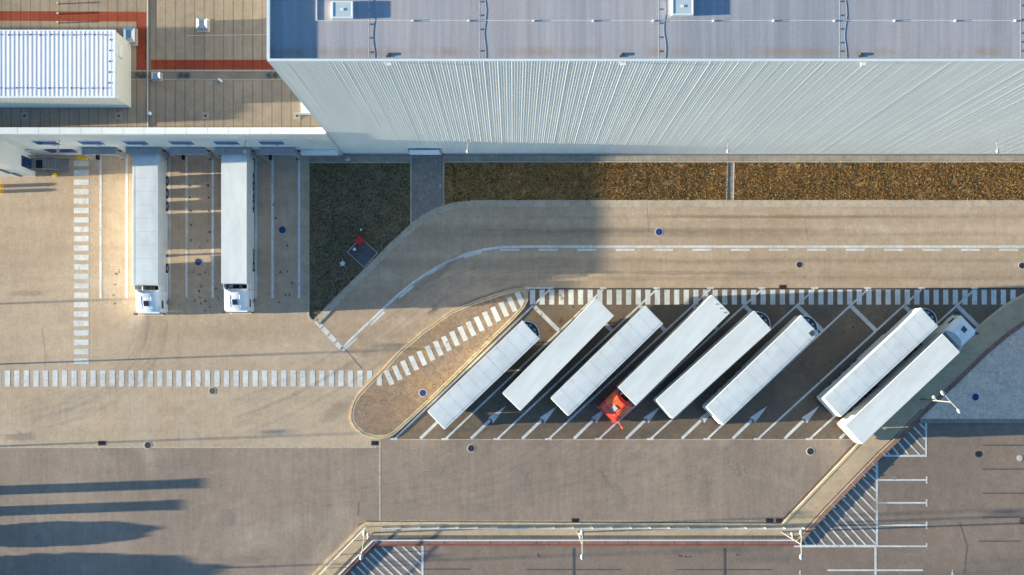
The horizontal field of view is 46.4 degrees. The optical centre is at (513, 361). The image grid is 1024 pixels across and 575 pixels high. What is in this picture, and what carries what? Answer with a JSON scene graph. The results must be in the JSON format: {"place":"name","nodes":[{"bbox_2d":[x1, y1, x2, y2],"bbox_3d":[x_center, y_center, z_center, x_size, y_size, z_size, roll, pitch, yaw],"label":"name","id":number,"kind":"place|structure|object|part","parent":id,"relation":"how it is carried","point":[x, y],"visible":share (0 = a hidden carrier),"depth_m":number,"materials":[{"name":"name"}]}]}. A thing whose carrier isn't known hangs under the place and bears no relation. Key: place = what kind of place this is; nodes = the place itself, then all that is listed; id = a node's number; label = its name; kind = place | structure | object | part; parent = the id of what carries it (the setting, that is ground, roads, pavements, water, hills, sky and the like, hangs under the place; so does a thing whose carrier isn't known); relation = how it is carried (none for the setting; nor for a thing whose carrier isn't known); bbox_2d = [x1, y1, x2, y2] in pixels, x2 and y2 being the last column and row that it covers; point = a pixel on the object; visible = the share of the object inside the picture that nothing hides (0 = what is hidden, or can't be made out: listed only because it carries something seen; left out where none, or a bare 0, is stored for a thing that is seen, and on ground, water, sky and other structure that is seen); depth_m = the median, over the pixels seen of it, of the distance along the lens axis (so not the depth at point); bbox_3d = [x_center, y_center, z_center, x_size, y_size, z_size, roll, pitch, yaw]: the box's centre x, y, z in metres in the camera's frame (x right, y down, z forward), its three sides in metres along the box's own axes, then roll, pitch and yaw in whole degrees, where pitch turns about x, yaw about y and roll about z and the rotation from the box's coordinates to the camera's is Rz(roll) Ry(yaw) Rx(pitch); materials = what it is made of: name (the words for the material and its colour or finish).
{"place":"outdoors","nodes":[
{"label":"outdoors","id":0,"kind":"place"},
{"bbox_2d":[0,155,529,446],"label":"truck yard","id":1,"kind":"structure","parent":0,"point":[38,272],"depth_m":125.00,"materials":[{"name":"concrete"}]},
{"bbox_2d":[27,156,69,171],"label":"steel stair","id":2,"kind":"object","parent":1,"relation":"on","point":[45,163],"visible":1,"depth_m":123.96,"materials":[{"name":"grey metal"}]},
{"bbox_2d":[74,161,88,363],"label":"crosswalk","id":3,"kind":"structure","parent":1,"relation":"on","point":[81,257],"depth_m":124.99,"materials":[{"name":"paint"}]},
{"bbox_2d":[76,155,87,159],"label":"wheel guard","id":4,"kind":"object","parent":1,"relation":"on","point":[80,157],"visible":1,"depth_m":124.65,"materials":[{"name":"yellow paint"}]},
{"bbox_2d":[98,441,104,445],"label":"drain grate","id":5,"kind":"object","parent":1,"relation":"on","point":[101,443],"visible":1,"depth_m":124.98,"materials":[{"name":"black metal"}]},
{"bbox_2d":[144,441,151,448],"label":"manhole cover","id":6,"kind":"object","parent":1,"relation":"on","point":[147,444],"visible":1,"depth_m":124.98,"materials":[{"name":"metal"}]},
{"bbox_2d":[132,155,168,314],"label":"lorry","id":7,"kind":"object","parent":1,"relation":"on","point":[150,207],"visible":1,"depth_m":120.99,"materials":[{"name":"grey metal"}]},
{"bbox_2d":[0,370,371,385],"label":"crosswalk","id":8,"kind":"structure","parent":1,"relation":"on","point":[188,377],"depth_m":124.99,"materials":[{"name":"paint"}]},
{"bbox_2d":[195,258,201,264],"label":"manhole cover","id":9,"kind":"object","parent":1,"relation":"on","point":[198,261],"visible":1,"depth_m":124.98,"materials":[{"name":"blue metal"}]},
{"bbox_2d":[99,156,299,297],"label":"dock lines","id":10,"kind":"object","parent":1,"relation":"on","point":[169,228],"visible":0.88,"depth_m":124.99,"materials":[{"name":"paint"}]},
{"bbox_2d":[209,387,215,394],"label":"manhole cover","id":11,"kind":"object","parent":1,"relation":"on","point":[212,390],"visible":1,"depth_m":124.98,"materials":[{"name":"grey metal"}]},
{"bbox_2d":[221,155,254,313],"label":"lorry","id":12,"kind":"object","parent":1,"relation":"on","point":[237,224],"visible":0.98,"depth_m":121.00,"materials":[{"name":"white metal"}]},
{"bbox_2d":[279,226,285,232],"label":"manhole cover","id":13,"kind":"object","parent":1,"relation":"on","point":[282,229],"visible":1,"depth_m":124.98,"materials":[{"name":"blue metal"}]},
{"bbox_2d":[371,441,377,445],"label":"drain grate","id":14,"kind":"object","parent":1,"relation":"on","point":[374,443],"visible":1,"depth_m":124.98,"materials":[{"name":"black metal"}]},
{"bbox_2d":[350,288,527,438],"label":"traffic island","id":15,"kind":"structure","parent":1,"relation":"on","point":[394,358],"depth_m":124.87,"materials":[{"name":"stone"}]},
{"bbox_2d":[354,292,523,434],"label":"island surface","id":16,"kind":"object","parent":15,"relation":"on","point":[385,408],"visible":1,"depth_m":124.87,"materials":[{"name":"beige concrete"}]},
{"bbox_2d":[419,389,426,396],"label":"manhole cover","id":17,"kind":"object","parent":16,"relation":"on","point":[422,392],"visible":1,"depth_m":124.86,"materials":[{"name":"blue metal"}]},
{"bbox_2d":[351,289,525,436],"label":"island kerb joint","id":18,"kind":"object","parent":16,"relation":"on","point":[455,374],"visible":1,"depth_m":124.86,"materials":[{"name":"beige concrete"}]},
{"bbox_2d":[377,292,524,384],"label":"crosswalk","id":19,"kind":"structure","parent":16,"relation":"on","point":[520,299],"depth_m":124.86,"materials":[{"name":"paint"}]},
{"bbox_2d":[26,184,904,557],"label":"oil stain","id":20,"kind":"object","parent":1,"relation":"on","point":[292,282],"visible":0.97,"depth_m":124.98,"materials":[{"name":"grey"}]},
{"bbox_2d":[0,439,856,574],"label":"yard","id":21,"kind":"structure","parent":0,"point":[181,511],"depth_m":125.00,"materials":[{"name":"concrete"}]},
{"bbox_2d":[0,439,849,520],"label":"joint line","id":22,"kind":"object","parent":21,"relation":"on","point":[379,459],"visible":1,"depth_m":124.99,"materials":[{"name":"grey concrete"}]},
{"bbox_2d":[467,444,474,451],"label":"manhole cover","id":23,"kind":"object","parent":21,"relation":"on","point":[470,447],"visible":1,"depth_m":124.98,"materials":[{"name":"metal"}]},
{"bbox_2d":[572,518,578,522],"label":"drain grate","id":24,"kind":"object","parent":21,"relation":"on","point":[575,520],"visible":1,"depth_m":124.98,"materials":[{"name":"black metal"}]},
{"bbox_2d":[766,518,772,522],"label":"drain grate","id":25,"kind":"object","parent":21,"relation":"on","point":[769,520],"visible":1,"depth_m":124.98,"materials":[{"name":"black metal"}]},
{"bbox_2d":[775,518,782,522],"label":"drain grate","id":26,"kind":"object","parent":21,"relation":"on","point":[778,520],"visible":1,"depth_m":124.98,"materials":[{"name":"black metal"}]},
{"bbox_2d":[806,447,814,455],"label":"manhole cover","id":27,"kind":"object","parent":21,"relation":"on","point":[810,451],"visible":1,"depth_m":124.98,"materials":[{"name":"metal"}]},
{"bbox_2d":[411,155,733,221],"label":"path","id":28,"kind":"structure","parent":0,"point":[427,183],"depth_m":124.97,"materials":[{"name":"grey concrete"}]},
{"bbox_2d":[267,0,1023,154],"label":"warehouse","id":29,"kind":"structure","parent":0,"point":[425,77],"depth_m":90.86,"materials":[{"name":"white metal"}]},
{"bbox_2d":[332,1,352,18],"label":"roof skylight","id":30,"kind":"object","parent":29,"relation":"on","point":[342,9],"visible":1,"depth_m":86.30},
{"bbox_2d":[672,0,693,15],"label":"roof skylight","id":31,"kind":"object","parent":29,"relation":"on","point":[682,7],"visible":1,"depth_m":86.30},
{"bbox_2d":[309,154,1023,319],"bbox_3d":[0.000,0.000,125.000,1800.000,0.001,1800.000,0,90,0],"label":"ground","id":32,"kind":"structure","parent":0,"point":[672,162],"depth_m":125.00,"materials":[{"name":"grey concrete"}]},
{"bbox_2d":[0,0,342,176],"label":"dock building","id":33,"kind":"structure","parent":32,"relation":"on","point":[191,103],"depth_m":113.80,"materials":[{"name":"grey"}]},
{"bbox_2d":[21,155,31,169],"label":"door","id":34,"kind":"structure","parent":33,"relation":"in","point":[26,162],"depth_m":122.46,"materials":[{"name":"blue paint"}]},
{"bbox_2d":[31,141,61,144],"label":"window","id":35,"kind":"structure","parent":33,"relation":"in","point":[36,142],"depth_m":117.63,"materials":[{"name":"blue glass"}]},
{"bbox_2d":[0,30,130,107],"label":"rooftop hall","id":36,"kind":"structure","parent":33,"relation":"on","point":[65,68],"depth_m":109.15,"materials":[{"name":"white paint"}]},
{"bbox_2d":[76,141,106,144],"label":"window","id":37,"kind":"structure","parent":33,"relation":"in","point":[81,142],"depth_m":117.77,"materials":[{"name":"blue glass"}]},
{"bbox_2d":[123,28,137,45],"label":"roof vent","id":38,"kind":"object","parent":33,"relation":"on","point":[130,35],"visible":0.83,"depth_m":112.99,"materials":[{"name":"grey metal"}]},
{"bbox_2d":[121,141,150,144],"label":"window","id":39,"kind":"structure","parent":33,"relation":"in","point":[126,142],"depth_m":117.63,"materials":[{"name":"blue glass"}]},
{"bbox_2d":[151,72,162,80],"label":"roof vent","id":40,"kind":"object","parent":33,"relation":"on","point":[156,76],"visible":1,"depth_m":113.09,"materials":[{"name":"grey metal"}]},
{"bbox_2d":[167,141,196,144],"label":"window","id":41,"kind":"structure","parent":33,"relation":"in","point":[171,142],"depth_m":117.69,"materials":[{"name":"blue glass"}]},
{"bbox_2d":[196,18,209,31],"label":"roof vent","id":42,"kind":"object","parent":33,"relation":"on","point":[202,24],"visible":1,"depth_m":113.00,"materials":[{"name":"grey metal"}]},
{"bbox_2d":[212,141,241,144],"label":"window","id":43,"kind":"structure","parent":33,"relation":"in","point":[215,142],"depth_m":118.12,"materials":[{"name":"blue glass"}]},
{"bbox_2d":[257,141,285,144],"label":"window","id":44,"kind":"structure","parent":33,"relation":"in","point":[260,142],"depth_m":117.63,"materials":[{"name":"blue glass"}]},
{"bbox_2d":[301,102,310,114],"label":"roof hatch box","id":45,"kind":"object","parent":33,"relation":"on","point":[304,111],"visible":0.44,"depth_m":112.90,"materials":[{"name":"white metal"}]},
{"bbox_2d":[309,162,409,318],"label":"grass","id":46,"kind":"structure","parent":32,"relation":"on","point":[318,211],"depth_m":124.94,"materials":[{"name":"green plant"}]},
{"bbox_2d":[347,241,376,267],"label":"hydrant pad","id":47,"kind":"object","parent":46,"relation":"on","point":[364,254],"visible":1,"depth_m":124.89,"materials":[{"name":"concrete"}]},
{"bbox_2d":[354,236,363,244],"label":"hydrant cabinet","id":48,"kind":"object","parent":47,"relation":"on","point":[358,240],"visible":1,"depth_m":124.21,"materials":[{"name":"red metal"}]},
{"bbox_2d":[444,162,727,204],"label":"soil bed","id":49,"kind":"object","parent":32,"relation":"on","point":[678,166],"visible":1,"depth_m":124.97,"materials":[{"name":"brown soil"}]},
{"bbox_2d":[308,156,1023,320],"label":"edging kerb","id":50,"kind":"structure","parent":32,"relation":"on","point":[410,162],"depth_m":124.93,"materials":[{"name":"concrete"}]},
{"bbox_2d":[309,155,1023,161],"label":"paving strip","id":51,"kind":"object","parent":32,"relation":"on","point":[377,158],"visible":0.9,"depth_m":124.99,"materials":[{"name":"grey concrete"}]},
{"bbox_2d":[734,162,1023,200],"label":"soil bed","id":52,"kind":"object","parent":32,"relation":"on","point":[856,184],"visible":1,"depth_m":124.97,"materials":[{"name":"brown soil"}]},
{"bbox_2d":[315,296,1023,574],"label":"walkway","id":53,"kind":"structure","parent":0,"point":[999,325],"depth_m":124.87,"materials":[{"name":"concrete"}]},
{"bbox_2d":[325,527,365,568],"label":"railing","id":54,"kind":"object","parent":53,"relation":"on","point":[344,549],"visible":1,"depth_m":123.93,"materials":[{"name":"white metal"}]},
{"bbox_2d":[359,530,373,559],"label":"street lamp","id":55,"kind":"object","parent":53,"relation":"on","point":[364,534],"visible":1,"depth_m":116.29,"materials":[{"name":"grey metal"}]},
{"bbox_2d":[577,530,583,559],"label":"street lamp","id":56,"kind":"object","parent":53,"relation":"on","point":[581,532],"visible":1,"depth_m":116.26,"materials":[{"name":"grey metal"}]},
{"bbox_2d":[381,527,804,528],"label":"railing","id":57,"kind":"object","parent":53,"relation":"on","point":[631,528],"visible":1,"depth_m":124.43,"materials":[{"name":"white metal"}]},
{"bbox_2d":[333,410,920,574],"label":"drain channel","id":58,"kind":"object","parent":53,"relation":"on","point":[359,550],"visible":0.92,"depth_m":124.86,"materials":[{"name":"grey concrete"}]},
{"bbox_2d":[312,293,1023,574],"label":"walkway kerb","id":59,"kind":"structure","parent":53,"relation":"on","point":[630,524],"depth_m":124.86,"materials":[{"name":"concrete"}]},
{"bbox_2d":[781,530,802,559],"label":"street lamp","id":60,"kind":"object","parent":53,"relation":"on","point":[801,534],"visible":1,"depth_m":116.31,"materials":[{"name":"grey metal"}]},
{"bbox_2d":[920,390,961,413],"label":"street lamp","id":61,"kind":"object","parent":53,"relation":"on","point":[943,393],"visible":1,"depth_m":116.36,"materials":[{"name":"grey metal"}]},
{"bbox_2d":[321,207,1023,364],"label":"road","id":62,"kind":"structure","parent":0,"point":[424,248],"depth_m":124.99,"materials":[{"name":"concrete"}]},
{"bbox_2d":[655,228,662,235],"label":"manhole cover","id":63,"kind":"object","parent":62,"relation":"on","point":[658,231],"visible":1,"depth_m":124.98,"materials":[{"name":"blue metal"}]},
{"bbox_2d":[315,200,1023,323],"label":"kerb","id":64,"kind":"structure","parent":62,"relation":"on","point":[365,272],"depth_m":124.94,"materials":[{"name":"concrete"}]},
{"bbox_2d":[315,245,1023,350],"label":"lane marking","id":65,"kind":"object","parent":62,"relation":"on","point":[333,339],"visible":1,"depth_m":124.99,"materials":[{"name":"paint"}]},
{"bbox_2d":[779,285,785,289],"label":"drain grate","id":66,"kind":"object","parent":62,"relation":"on","point":[782,287],"visible":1,"depth_m":124.98,"materials":[{"name":"black metal"}]},
{"bbox_2d":[796,261,802,267],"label":"manhole cover","id":67,"kind":"object","parent":62,"relation":"on","point":[799,264],"visible":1,"depth_m":124.98,"materials":[{"name":"metal"}]},
{"bbox_2d":[1018,262,1023,268],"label":"manhole cover","id":68,"kind":"object","parent":62,"relation":"on","point":[1020,265],"visible":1,"depth_m":124.98,"materials":[{"name":"metal"}]},
{"bbox_2d":[346,420,1023,574],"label":"car park","id":69,"kind":"structure","parent":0,"point":[950,466],"depth_m":125.00,"materials":[{"name":"grey asphalt"}]},
{"bbox_2d":[42,211,1023,571],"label":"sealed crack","id":70,"kind":"object","parent":69,"relation":"on","point":[784,517],"visible":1,"depth_m":124.99,"materials":[{"name":"black asphalt"}]},
{"bbox_2d":[351,422,926,574],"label":"hatched marking","id":71,"kind":"object","parent":69,"relation":"on","point":[421,572],"visible":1,"depth_m":124.98,"materials":[{"name":"paint"}]},
{"bbox_2d":[339,321,1023,574],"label":"wall","id":72,"kind":"structure","parent":69,"relation":"on","point":[806,533],"depth_m":124.78,"materials":[{"name":"white"}]},
{"bbox_2d":[423,445,1023,574],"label":"blacked out lines","id":73,"kind":"object","parent":69,"relation":"on","point":[573,569],"visible":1,"depth_m":124.99,"materials":[{"name":"black paint"}]},
{"bbox_2d":[799,476,953,574],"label":"parking lines","id":74,"kind":"object","parent":69,"relation":"on","point":[875,569],"visible":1,"depth_m":124.99,"materials":[{"name":"paint"}]},
{"bbox_2d":[920,419,1023,422],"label":"bed kerb","id":75,"kind":"structure","parent":69,"relation":"on","point":[971,420],"depth_m":124.88,"materials":[{"name":"concrete"}]},
{"bbox_2d":[975,451,980,456],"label":"manhole cover","id":76,"kind":"object","parent":69,"relation":"on","point":[977,453],"visible":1,"depth_m":124.98,"materials":[{"name":"black metal"}]},
{"bbox_2d":[1017,455,1022,460],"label":"manhole cover","id":77,"kind":"object","parent":69,"relation":"on","point":[1019,457],"visible":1,"depth_m":124.98,"materials":[{"name":"white metal"}]},
{"bbox_2d":[1019,517,1023,523],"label":"manhole cover","id":78,"kind":"object","parent":69,"relation":"on","point":[1021,520],"visible":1,"depth_m":124.98,"materials":[{"name":"grey metal"}]},
{"bbox_2d":[396,289,1023,443],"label":"parking bays","id":79,"kind":"object","parent":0,"point":[796,379],"visible":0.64,"depth_m":124.99,"materials":[{"name":"grey asphalt"}]},
{"bbox_2d":[428,320,539,428],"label":"semi trailer","id":80,"kind":"object","parent":79,"relation":"on","point":[483,374],"visible":1,"depth_m":120.99,"materials":[{"name":"grey metal"}]},
{"bbox_2d":[503,298,613,410],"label":"semi trailer","id":81,"kind":"object","parent":79,"relation":"on","point":[558,354],"visible":1,"depth_m":121.00,"materials":[{"name":"white metal"}]},
{"bbox_2d":[550,305,662,415],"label":"semi trailer","id":82,"kind":"object","parent":79,"relation":"on","point":[606,360],"visible":1,"depth_m":120.99,"materials":[{"name":"grey metal"}]},
{"bbox_2d":[419,406,844,438],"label":"direction arrows","id":83,"kind":"object","parent":79,"relation":"on","point":[648,417],"visible":0.8,"depth_m":124.99,"materials":[{"name":"paint"}]},
{"bbox_2d":[595,295,728,428],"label":"lorry","id":84,"kind":"object","parent":79,"relation":"on","point":[682,340],"visible":1,"depth_m":121.00,"materials":[{"name":"white metal"}]},
{"bbox_2d":[390,287,977,439],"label":"bay lines","id":85,"kind":"object","parent":79,"relation":"on","point":[645,349],"visible":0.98,"depth_m":124.98,"materials":[{"name":"paint"}]},
{"bbox_2d":[652,311,770,417],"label":"semi trailer","id":86,"kind":"object","parent":79,"relation":"on","point":[691,382],"visible":1,"depth_m":121.00,"materials":[{"name":"white metal"}]},
{"bbox_2d":[533,305,978,330],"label":"stop bars","id":87,"kind":"object","parent":79,"relation":"on","point":[798,307],"visible":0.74,"depth_m":124.99,"materials":[{"name":"paint"}]},
{"bbox_2d":[701,315,818,424],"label":"semi trailer","id":88,"kind":"object","parent":79,"relation":"on","point":[757,371],"visible":1,"depth_m":120.99,"materials":[{"name":"grey metal"}]},
{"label":"rear door","id":89,"kind":"part","parent":88,"relation":"part of","materials":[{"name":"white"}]},
{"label":"rear door","id":90,"kind":"part","parent":88,"relation":"part of","materials":[{"name":"white metal"}]},
{"bbox_2d":[530,290,1015,304],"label":"crosswalk","id":91,"kind":"structure","parent":79,"relation":"on","point":[772,297],"depth_m":124.99,"materials":[{"name":"paint"}]},
{"bbox_2d":[815,308,937,416],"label":"semi trailer","id":92,"kind":"object","parent":79,"relation":"on","point":[866,371],"visible":1,"depth_m":120.99,"materials":[{"name":"grey metal"}]},
{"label":"rear door","id":93,"kind":"part","parent":92,"relation":"part of","materials":[{"name":"white metal"}]},
{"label":"rear door","id":94,"kind":"part","parent":92,"relation":"part of","materials":[{"name":"white metal"}]},
{"bbox_2d":[836,311,978,443],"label":"lorry","id":95,"kind":"object","parent":79,"relation":"on","point":[875,409],"visible":1,"depth_m":121.00,"materials":[{"name":"white metal"}]},
{"bbox_2d":[838,425,852,434],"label":"rear door","id":96,"kind":"structure","parent":95,"relation":"in","point":[844,428],"depth_m":122.27,"materials":[{"name":"white metal"}]},
{"bbox_2d":[847,434,860,442],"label":"rear door","id":97,"kind":"structure","parent":95,"relation":"in","point":[852,437],"depth_m":122.33,"materials":[{"name":"white metal"}]},
{"bbox_2d":[921,326,1023,418],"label":"gravel bed","id":98,"kind":"object","parent":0,"point":[993,379],"visible":0.83,"depth_m":124.90,"materials":[{"name":"grey gravel"}]},
{"bbox_2d":[972,394,978,399],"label":"manhole cover","id":99,"kind":"object","parent":98,"relation":"on","point":[975,396],"visible":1,"depth_m":124.89,"materials":[{"name":"blue metal"}]}
]}

